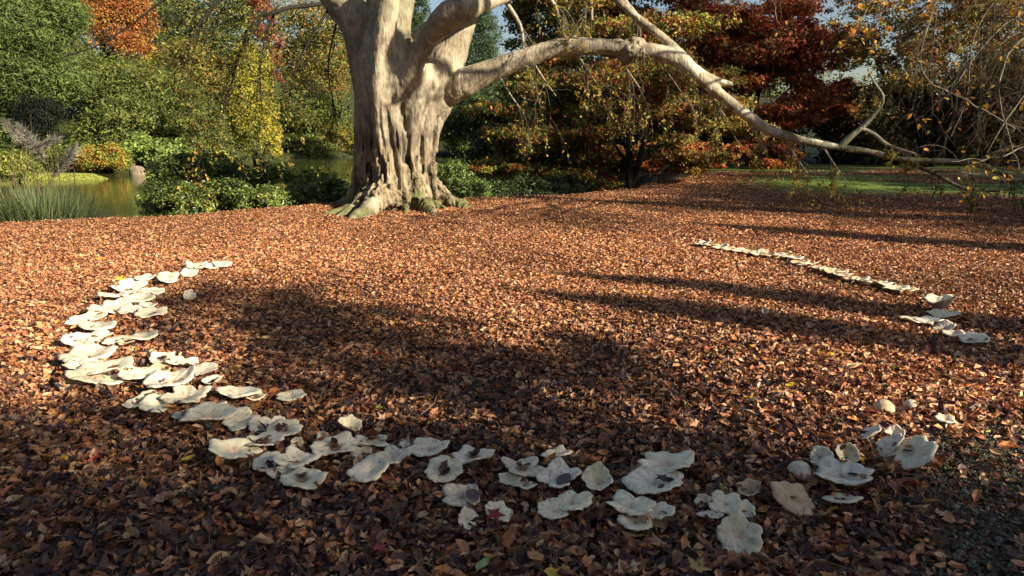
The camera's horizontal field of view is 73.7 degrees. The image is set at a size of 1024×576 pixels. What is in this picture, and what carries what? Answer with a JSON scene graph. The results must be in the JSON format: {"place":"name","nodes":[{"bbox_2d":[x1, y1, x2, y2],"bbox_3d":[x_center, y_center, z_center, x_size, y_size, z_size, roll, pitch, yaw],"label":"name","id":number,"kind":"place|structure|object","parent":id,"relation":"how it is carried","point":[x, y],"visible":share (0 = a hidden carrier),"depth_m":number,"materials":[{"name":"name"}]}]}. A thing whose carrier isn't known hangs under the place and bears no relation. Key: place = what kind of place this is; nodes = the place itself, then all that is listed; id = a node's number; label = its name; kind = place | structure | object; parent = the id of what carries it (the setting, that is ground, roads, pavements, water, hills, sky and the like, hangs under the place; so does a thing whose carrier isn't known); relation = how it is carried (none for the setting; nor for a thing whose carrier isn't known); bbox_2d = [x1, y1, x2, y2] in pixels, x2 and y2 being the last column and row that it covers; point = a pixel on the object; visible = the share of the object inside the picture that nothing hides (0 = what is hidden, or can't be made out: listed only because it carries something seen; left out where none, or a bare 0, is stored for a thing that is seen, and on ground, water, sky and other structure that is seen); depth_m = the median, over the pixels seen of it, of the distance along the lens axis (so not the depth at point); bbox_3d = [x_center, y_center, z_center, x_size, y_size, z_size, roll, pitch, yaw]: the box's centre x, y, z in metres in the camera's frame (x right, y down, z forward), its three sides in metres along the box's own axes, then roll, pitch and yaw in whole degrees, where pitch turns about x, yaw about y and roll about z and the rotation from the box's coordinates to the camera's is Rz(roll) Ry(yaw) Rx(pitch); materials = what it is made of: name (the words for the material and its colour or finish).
{"place":"outdoors","nodes":[
{"label":"outdoors","id":0,"kind":"place"},
{"bbox_2d":[0,176,128,223],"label":"pampas grass","id":1,"kind":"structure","parent":0,"point":[46,206],"depth_m":12.31,"materials":[{"name":"plant"}]},
{"bbox_2d":[0,157,585,218],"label":"pond","id":2,"kind":"structure","parent":0,"point":[120,185],"depth_m":34.68,"materials":[{"name":"green liquid"}]},
{"bbox_2d":[0,52,1023,575],"bbox_3d":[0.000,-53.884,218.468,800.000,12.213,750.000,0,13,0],"label":"ground","id":3,"kind":"structure","parent":0,"point":[872,186],"depth_m":5.24,"materials":[{"name":"plant"}]},
{"bbox_2d":[0,147,48,183],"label":"yellow shrub","id":4,"kind":"object","parent":3,"relation":"on","point":[5,164],"visible":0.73,"depth_m":35.30,"materials":[{"name":"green plant"}]},
{"bbox_2d":[2,92,73,164],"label":"yew bush","id":5,"kind":"object","parent":3,"relation":"on","point":[41,118],"visible":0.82,"depth_m":44.06,"materials":[{"name":"green plant"}]},
{"bbox_2d":[0,114,76,212],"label":"reeds","id":6,"kind":"object","parent":3,"relation":"on","point":[33,173],"visible":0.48,"depth_m":14.65,"materials":[{"name":"green plant"}]},
{"bbox_2d":[0,116,81,193],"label":"pampas grass","id":7,"kind":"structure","parent":3,"relation":"on","point":[34,145],"depth_m":15.10,"materials":[{"name":"plant"}]},
{"bbox_2d":[0,0,113,148],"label":"conifer tree","id":8,"kind":"object","parent":3,"relation":"on","point":[53,74],"visible":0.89,"depth_m":48.90,"materials":[{"name":"green plant"}]},
{"bbox_2d":[25,135,94,170],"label":"leafy shrub","id":9,"kind":"object","parent":3,"relation":"on","point":[69,142],"visible":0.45,"depth_m":44.36,"materials":[{"name":"green plant"}]},
{"bbox_2d":[59,332,100,346],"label":"mushroom","id":10,"kind":"object","parent":3,"relation":"on","point":[66,338],"visible":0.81,"depth_m":5.06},
{"bbox_2d":[56,343,117,364],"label":"mushroom","id":11,"kind":"object","parent":3,"relation":"on","point":[95,351],"visible":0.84,"depth_m":4.74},
{"bbox_2d":[64,367,117,385],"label":"mushroom","id":12,"kind":"object","parent":3,"relation":"on","point":[78,374],"visible":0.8,"depth_m":4.29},
{"bbox_2d":[76,320,116,330],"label":"mushroom","id":13,"kind":"object","parent":3,"relation":"on","point":[99,325],"visible":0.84,"depth_m":5.39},
{"bbox_2d":[69,141,135,172],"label":"orange shrub","id":14,"kind":"object","parent":3,"relation":"on","point":[97,159],"visible":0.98,"depth_m":43.26,"materials":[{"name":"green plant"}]},
{"bbox_2d":[78,355,133,375],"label":"mushroom","id":15,"kind":"object","parent":3,"relation":"on","point":[124,362],"visible":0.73,"depth_m":4.48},
{"bbox_2d":[50,90,174,150],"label":"rhododendron","id":16,"kind":"object","parent":3,"relation":"on","point":[116,120],"visible":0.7,"depth_m":50.80,"materials":[{"name":"green plant"}]},
{"bbox_2d":[67,0,170,62],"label":"maple tree","id":17,"kind":"object","parent":3,"relation":"on","point":[127,12],"visible":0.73,"depth_m":61.05,"materials":[{"name":"orange plant"}]},
{"bbox_2d":[110,278,146,290],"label":"mushroom","id":18,"kind":"object","parent":3,"relation":"on","point":[126,283],"visible":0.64,"depth_m":6.73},
{"bbox_2d":[61,41,200,115],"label":"rhododendron","id":19,"kind":"object","parent":3,"relation":"on","point":[122,82],"visible":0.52,"depth_m":55.37,"materials":[{"name":"green plant"}]},
{"bbox_2d":[115,365,160,384],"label":"mushroom","id":20,"kind":"object","parent":3,"relation":"on","point":[136,374],"visible":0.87,"depth_m":4.36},
{"bbox_2d":[123,292,158,303],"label":"mushroom","id":21,"kind":"object","parent":3,"relation":"on","point":[139,297],"visible":0.88,"depth_m":6.27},
{"bbox_2d":[133,306,167,318],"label":"mushroom","id":22,"kind":"object","parent":3,"relation":"on","point":[144,312],"visible":0.93,"depth_m":5.81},
{"bbox_2d":[137,392,174,416],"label":"mushroom","id":23,"kind":"object","parent":3,"relation":"on","point":[149,402],"visible":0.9,"depth_m":3.92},
{"bbox_2d":[142,365,195,389],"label":"mushroom","id":24,"kind":"object","parent":3,"relation":"on","point":[153,379],"visible":0.84,"depth_m":4.23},
{"bbox_2d":[110,132,235,171],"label":"leafy shrub","id":25,"kind":"object","parent":3,"relation":"on","point":[139,146],"visible":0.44,"depth_m":45.37,"materials":[{"name":"green plant"}]},
{"bbox_2d":[129,176,222,216],"bbox_3d":[-6.428,-1.594,13.118,1.575,1.134,1.607,-9,16,-33],"label":"laurel shrub","id":26,"kind":"object","parent":3,"relation":"on","point":[162,199],"visible":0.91,"depth_m":12.81,"materials":[{"name":"green plant"}]},
{"bbox_2d":[130,72,228,140],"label":"rhododendron","id":27,"kind":"object","parent":3,"relation":"on","point":[201,107],"visible":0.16,"depth_m":58.74,"materials":[{"name":"green plant"}]},
{"bbox_2d":[123,35,236,106],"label":"rhododendron","id":28,"kind":"object","parent":3,"relation":"on","point":[159,56],"visible":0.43,"depth_m":65.64,"materials":[{"name":"green plant"}]},
{"bbox_2d":[165,356,198,368],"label":"mushroom","id":29,"kind":"object","parent":3,"relation":"on","point":[184,362],"visible":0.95,"depth_m":4.64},
{"bbox_2d":[159,384,211,408],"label":"mushroom","id":30,"kind":"object","parent":3,"relation":"on","point":[182,393],"visible":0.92,"depth_m":4.02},
{"bbox_2d":[151,109,225,140],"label":"rhododendron","id":31,"kind":"object","parent":3,"relation":"on","point":[182,122],"visible":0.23,"depth_m":55.72,"materials":[{"name":"green plant"}]},
{"bbox_2d":[135,0,269,71],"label":"autumn tree","id":32,"kind":"object","parent":3,"relation":"on","point":[240,11],"visible":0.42,"depth_m":77.32,"materials":[{"name":"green plant"}]},
{"bbox_2d":[178,401,240,430],"bbox_3d":[-1.638,0.730,3.733,0.301,0.155,0.279,0,13,0],"label":"mushroom","id":33,"kind":"object","parent":3,"relation":"on","point":[207,414],"visible":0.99,"depth_m":3.74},
{"bbox_2d":[191,174,256,213],"bbox_3d":[-5.776,-1.722,13.707,1.521,1.126,1.464,0,13,0],"label":"laurel shrub","id":34,"kind":"object","parent":3,"relation":"on","point":[231,193],"visible":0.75,"depth_m":13.42,"materials":[{"name":"green plant"}]},
{"bbox_2d":[208,438,262,466],"bbox_3d":[-1.354,0.820,3.350,0.252,0.157,0.233,0,13,0],"label":"mushroom","id":35,"kind":"object","parent":3,"relation":"on","point":[231,449],"visible":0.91,"depth_m":3.35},
{"bbox_2d":[215,385,261,399],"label":"mushroom","id":36,"kind":"object","parent":3,"relation":"on","point":[232,392],"visible":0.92,"depth_m":4.09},
{"bbox_2d":[219,406,260,431],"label":"mushroom","id":37,"kind":"object","parent":3,"relation":"on","point":[243,416],"visible":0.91,"depth_m":3.69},
{"bbox_2d":[139,144,341,187],"bbox_3d":[-6.676,-1.871,16.950,4.815,3.338,2.318,0,13,0],"label":"laurel shrub","id":38,"kind":"object","parent":3,"relation":"on","point":[228,169],"visible":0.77,"depth_m":16.46,"materials":[{"name":"green plant"}]},
{"bbox_2d":[217,36,286,166],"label":"ivy tree","id":39,"kind":"object","parent":3,"relation":"on","point":[239,134],"visible":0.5,"depth_m":47.73,"materials":[{"name":"yellow plant"}]},
{"bbox_2d":[248,416,272,432],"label":"mushroom","id":40,"kind":"object","parent":3,"relation":"on","point":[253,423],"visible":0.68,"depth_m":3.66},
{"bbox_2d":[241,0,287,137],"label":"maple tree","id":41,"kind":"object","parent":3,"relation":"on","point":[257,5],"visible":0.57,"depth_m":64.13,"materials":[{"name":"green plant"}]},
{"bbox_2d":[245,431,284,449],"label":"mushroom","id":42,"kind":"object","parent":3,"relation":"on","point":[273,439],"visible":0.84,"depth_m":3.46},
{"bbox_2d":[252,451,279,474],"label":"mushroom","id":43,"kind":"object","parent":3,"relation":"on","point":[260,460],"visible":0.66,"depth_m":3.24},
{"bbox_2d":[249,180,298,210],"bbox_3d":[-5.239,-1.770,14.451,1.395,1.002,1.702,0,13,0],"label":"laurel shrub","id":44,"kind":"object","parent":3,"relation":"on","point":[265,195],"visible":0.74,"depth_m":14.06,"materials":[{"name":"green plant"}]},
{"bbox_2d":[265,418,302,437],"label":"mushroom","id":45,"kind":"object","parent":3,"relation":"on","point":[294,427],"visible":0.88,"depth_m":3.60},
{"bbox_2d":[276,389,306,405],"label":"mushroom","id":46,"kind":"object","parent":3,"relation":"on","point":[289,395],"visible":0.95,"depth_m":4.08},
{"bbox_2d":[271,445,320,468],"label":"mushroom","id":47,"kind":"object","parent":3,"relation":"on","point":[293,453],"visible":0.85,"depth_m":3.26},
{"bbox_2d":[279,466,327,489],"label":"mushroom","id":48,"kind":"object","parent":3,"relation":"on","point":[292,479],"visible":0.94,"depth_m":3.05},
{"bbox_2d":[278,177,329,204],"bbox_3d":[-4.745,-1.882,15.315,1.464,1.257,1.350,0,13,0],"label":"laurel shrub","id":49,"kind":"object","parent":3,"relation":"on","point":[302,191],"visible":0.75,"depth_m":14.97,"materials":[{"name":"green plant"}]},
{"bbox_2d":[273,132,339,157],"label":"rhododendron","id":50,"kind":"object","parent":3,"relation":"on","point":[311,146],"visible":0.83,"depth_m":67.10,"materials":[{"name":"green plant"}]},
{"bbox_2d":[267,0,353,100],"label":"autumn tree","id":51,"kind":"object","parent":3,"relation":"on","point":[322,39],"visible":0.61,"depth_m":72.51,"materials":[{"name":"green plant"}]},
{"bbox_2d":[270,81,353,147],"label":"rhododendron","id":52,"kind":"object","parent":3,"relation":"on","point":[317,122],"visible":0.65,"depth_m":69.78,"materials":[{"name":"green plant"}]},
{"bbox_2d":[312,173,350,204],"bbox_3d":[-4.059,-1.992,15.798,1.108,1.370,1.516,-7,15,-29],"label":"laurel shrub","id":53,"kind":"object","parent":3,"relation":"on","point":[335,189],"visible":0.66,"depth_m":15.47,"materials":[{"name":"green plant"}]},
{"bbox_2d":[312,124,353,150],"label":"rhododendron","id":54,"kind":"object","parent":3,"relation":"on","point":[341,140],"visible":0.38,"depth_m":70.36,"materials":[{"name":"green plant"}]},
{"bbox_2d":[310,431,357,460],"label":"mushroom","id":55,"kind":"object","parent":3,"relation":"on","point":[347,441],"visible":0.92,"depth_m":3.38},
{"bbox_2d":[337,414,361,431],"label":"mushroom","id":56,"kind":"object","parent":3,"relation":"on","point":[347,422],"visible":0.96,"depth_m":3.64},
{"bbox_2d":[346,454,388,483],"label":"mushroom","id":57,"kind":"object","parent":3,"relation":"on","point":[368,468],"visible":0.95,"depth_m":3.13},
{"bbox_2d":[355,434,388,448],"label":"mushroom","id":58,"kind":"object","parent":3,"relation":"on","point":[373,444],"visible":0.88,"depth_m":3.45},
{"bbox_2d":[375,444,411,463],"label":"mushroom","id":59,"kind":"object","parent":3,"relation":"on","point":[391,452],"visible":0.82,"depth_m":3.29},
{"bbox_2d":[411,0,431,34],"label":"conifer tree","id":60,"kind":"object","parent":3,"relation":"on","point":[418,18],"visible":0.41,"depth_m":61.53,"materials":[{"name":"green plant"}]},
{"bbox_2d":[406,437,449,457],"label":"mushroom","id":61,"kind":"object","parent":3,"relation":"on","point":[431,447],"visible":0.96,"depth_m":3.37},
{"bbox_2d":[424,455,463,482],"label":"mushroom","id":62,"kind":"object","parent":3,"relation":"on","point":[432,471],"visible":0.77,"depth_m":3.13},
{"bbox_2d":[439,107,473,157],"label":"rhododendron","id":63,"kind":"object","parent":3,"relation":"on","point":[454,150],"visible":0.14,"depth_m":64.26,"materials":[{"name":"green plant"}]},
{"bbox_2d":[442,483,479,509],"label":"mushroom","id":64,"kind":"object","parent":3,"relation":"on","point":[452,492],"visible":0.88,"depth_m":2.93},
{"bbox_2d":[3,0,921,98],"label":"woodland","id":65,"kind":"object","parent":3,"relation":"on","point":[772,91],"visible":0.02,"depth_m":95.68,"materials":[{"name":"plant"}]},
{"bbox_2d":[437,158,495,198],"bbox_3d":[-1.369,-2.337,17.047,1.942,1.818,1.660,0,13,0],"label":"laurel shrub","id":66,"kind":"object","parent":3,"relation":"on","point":[454,172],"visible":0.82,"depth_m":16.62,"materials":[{"name":"green plant"}]},
{"bbox_2d":[458,506,478,529],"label":"mushroom","id":67,"kind":"object","parent":3,"relation":"on","point":[466,515],"visible":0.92,"depth_m":2.77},
{"bbox_2d":[451,444,494,467],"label":"mushroom","id":68,"kind":"object","parent":3,"relation":"on","point":[463,456],"visible":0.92,"depth_m":3.27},
{"bbox_2d":[452,10,511,113],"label":"conifer tree","id":69,"kind":"object","parent":3,"relation":"on","point":[480,50],"visible":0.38,"depth_m":54.13,"materials":[{"name":"green plant"}]},
{"bbox_2d":[440,87,528,146],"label":"rhododendron","id":70,"kind":"object","parent":3,"relation":"on","point":[460,131],"visible":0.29,"depth_m":47.63,"materials":[{"name":"green plant"}]},
{"bbox_2d":[485,500,512,521],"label":"mushroom","id":71,"kind":"object","parent":3,"relation":"on","point":[504,509],"visible":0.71,"depth_m":2.82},
{"bbox_2d":[0,168,1023,575],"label":"fallen leaves","id":72,"kind":"object","parent":3,"relation":"on","point":[772,334],"depth_m":4.52,"materials":[{"name":"plant"}]},
{"bbox_2d":[14,0,1023,220],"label":"beech tree","id":73,"kind":"object","parent":3,"relation":"on","point":[409,90],"visible":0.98,"depth_m":12.98,"materials":[{"name":"beige plant"}]},
{"bbox_2d":[501,456,543,478],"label":"mushroom","id":74,"kind":"object","parent":3,"relation":"on","point":[533,468],"visible":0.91,"depth_m":3.15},
{"bbox_2d":[467,169,589,197],"bbox_3d":[0.375,-2.455,18.370,3.922,1.435,1.879,-6,14,-23],"label":"laurel shrub","id":75,"kind":"object","parent":3,"relation":"on","point":[544,186],"visible":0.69,"depth_m":18.27,"materials":[{"name":"green plant"}]},
{"bbox_2d":[460,55,636,195],"bbox_3d":[1.250,-4.404,21.359,5.821,6.210,5.473,0,13,0],"label":"autumn tree","id":76,"kind":"object","parent":3,"relation":"on","point":[585,164],"visible":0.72,"depth_m":20.19,"materials":[{"name":"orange plant"}]},
{"bbox_2d":[537,497,568,521],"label":"mushroom","id":77,"kind":"object","parent":3,"relation":"on","point":[545,510],"visible":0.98,"depth_m":2.82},
{"bbox_2d":[535,457,581,490],"bbox_3d":[0.215,0.878,3.077,0.176,0.139,0.195,11,17,40],"label":"mushroom","id":78,"kind":"object","parent":3,"relation":"on","point":[556,467],"visible":0.61,"depth_m":3.08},
{"bbox_2d":[549,490,592,514],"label":"mushroom","id":79,"kind":"object","parent":3,"relation":"on","point":[575,501],"visible":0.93,"depth_m":2.85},
{"bbox_2d":[496,0,679,193],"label":"autumn tree","id":80,"kind":"object","parent":3,"relation":"on","point":[524,10],"visible":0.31,"depth_m":28.03,"materials":[{"name":"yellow plant"}]},
{"bbox_2d":[581,461,613,490],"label":"mushroom","id":81,"kind":"object","parent":3,"relation":"on","point":[594,475],"visible":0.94,"depth_m":3.04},
{"bbox_2d":[606,489,655,515],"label":"mushroom","id":82,"kind":"object","parent":3,"relation":"on","point":[626,502],"visible":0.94,"depth_m":2.82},
{"bbox_2d":[617,514,652,537],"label":"mushroom","id":83,"kind":"object","parent":3,"relation":"on","point":[627,522],"visible":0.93,"depth_m":2.71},
{"bbox_2d":[462,43,814,178],"bbox_3d":[6.337,-8.820,34.156,17.868,8.629,9.795,0,13,0],"label":"evergreen tree","id":84,"kind":"object","parent":3,"relation":"on","point":[478,152],"visible":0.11,"depth_m":32.13,"materials":[{"name":"green plant"}]},
{"bbox_2d":[624,142,667,181],"bbox_3d":[5.327,-4.544,25.004,2.544,1.656,2.251,0,13,0],"label":"maple","id":85,"kind":"object","parent":3,"relation":"on","point":[645,164],"visible":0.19,"depth_m":24.49,"materials":[{"name":"orange plant"}]},
{"bbox_2d":[621,464,683,497],"bbox_3d":[0.625,0.889,3.024,0.286,0.139,0.269,0,13,0],"label":"mushroom","id":86,"kind":"object","parent":3,"relation":"on","point":[641,480],"visible":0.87,"depth_m":3.01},
{"bbox_2d":[538,0,780,189],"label":"autumn tree","id":87,"kind":"object","parent":3,"relation":"on","point":[592,128],"visible":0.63,"depth_m":19.03,"materials":[{"name":"yellow plant"}]},
{"bbox_2d":[645,501,675,520],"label":"mushroom","id":88,"kind":"object","parent":3,"relation":"on","point":[656,513],"visible":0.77,"depth_m":2.79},
{"bbox_2d":[637,450,694,472],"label":"mushroom","id":89,"kind":"object","parent":3,"relation":"on","point":[668,462],"visible":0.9,"depth_m":3.19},
{"bbox_2d":[708,490,741,515],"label":"mushroom","id":90,"kind":"object","parent":3,"relation":"on","point":[721,502],"visible":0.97,"depth_m":2.88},
{"bbox_2d":[716,511,762,558],"bbox_3d":[0.877,0.975,2.627,0.172,0.168,0.149,0,13,0],"label":"mushroom","id":91,"kind":"object","parent":3,"relation":"on","point":[738,532],"visible":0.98,"depth_m":2.63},
{"bbox_2d":[706,135,775,168],"bbox_3d":[8.296,-4.940,25.030,2.760,1.465,2.161,0,13,0],"label":"maple","id":92,"kind":"object","parent":3,"relation":"on","point":[745,153],"visible":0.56,"depth_m":24.40,"materials":[{"name":"orange plant"}]},
{"bbox_2d":[736,478,760,502],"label":"mushroom","id":93,"kind":"object","parent":3,"relation":"on","point":[750,485],"visible":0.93,"depth_m":2.99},
{"bbox_2d":[658,0,876,165],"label":"maple tree","id":94,"kind":"object","parent":3,"relation":"on","point":[800,50],"visible":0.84,"depth_m":27.28,"materials":[{"name":"red plant"}]},
{"bbox_2d":[748,140,806,168],"bbox_3d":[9.466,-4.588,24.396,1.944,1.391,2.563,6,14,23],"label":"maple","id":95,"kind":"object","parent":3,"relation":"on","point":[768,163],"visible":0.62,"depth_m":23.82,"materials":[{"name":"red plant"}]},
{"bbox_2d":[770,481,816,515],"bbox_3d":[1.206,0.923,2.924,0.200,0.142,0.207,0,13,0],"label":"mushroom","id":96,"kind":"object","parent":3,"relation":"on","point":[783,492],"visible":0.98,"depth_m":2.91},
{"bbox_2d":[787,461,812,482],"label":"mushroom","id":97,"kind":"object","parent":3,"relation":"on","point":[798,467],"visible":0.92,"depth_m":3.16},
{"bbox_2d":[810,445,833,465],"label":"mushroom","id":98,"kind":"object","parent":3,"relation":"on","point":[817,451],"visible":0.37,"depth_m":3.27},
{"bbox_2d":[821,492,863,512],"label":"mushroom","id":99,"kind":"object","parent":3,"relation":"on","point":[849,500],"visible":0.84,"depth_m":2.90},
{"bbox_2d":[813,455,874,491],"bbox_3d":[1.489,0.874,3.074,0.253,0.156,0.229,6,14,23],"label":"mushroom","id":100,"kind":"object","parent":3,"relation":"on","point":[832,469],"visible":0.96,"depth_m":3.10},
{"bbox_2d":[835,442,860,461],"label":"mushroom","id":101,"kind":"object","parent":3,"relation":"on","point":[850,451],"visible":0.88,"depth_m":3.29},
{"bbox_2d":[875,433,904,454],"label":"mushroom","id":102,"kind":"object","parent":3,"relation":"on","point":[898,438],"visible":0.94,"depth_m":3.41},
{"bbox_2d":[768,0,1023,203],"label":"hanging tree","id":103,"kind":"object","parent":3,"relation":"on","point":[927,17],"visible":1,"depth_m":8.25,"materials":[{"name":"yellow plant"}]},
{"bbox_2d":[794,70,1008,165],"bbox_3d":[18.427,-7.266,31.651,11.151,5.603,8.063,0,13,0],"label":"evergreen tree","id":104,"kind":"object","parent":3,"relation":"on","point":[836,129],"visible":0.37,"depth_m":30.14,"materials":[{"name":"green plant"}]},
{"bbox_2d":[882,436,937,469],"bbox_3d":[1.915,0.808,3.289,0.197,0.185,0.260,0,13,0],"label":"mushroom","id":105,"kind":"object","parent":3,"relation":"on","point":[922,452],"visible":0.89,"depth_m":3.26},
{"bbox_2d":[810,0,1023,166],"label":"autumn tree","id":106,"kind":"object","parent":3,"relation":"on","point":[949,40],"visible":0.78,"depth_m":25.56,"materials":[{"name":"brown plant"}]},
{"bbox_2d":[921,293,956,309],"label":"mushroom","id":107,"kind":"object","parent":3,"relation":"on","point":[938,302],"visible":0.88,"depth_m":6.02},
{"bbox_2d":[856,382,1023,575],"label":"gravel","id":108,"kind":"structure","parent":3,"relation":"on","point":[973,561],"depth_m":3.00,"materials":[{"name":"stone"}]},
{"bbox_2d":[921,45,1023,166],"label":"evergreen tree","id":109,"kind":"object","parent":3,"relation":"on","point":[964,124],"visible":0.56,"depth_m":28.46,"materials":[{"name":"green plant"}]},
{"bbox_2d":[957,331,989,345],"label":"mushroom","id":110,"kind":"object","parent":3,"relation":"on","point":[978,338],"visible":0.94,"depth_m":5.07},
{"bbox_2d":[2,0,1023,98],"label":"sky","id":111,"kind":"structure","parent":0,"point":[863,71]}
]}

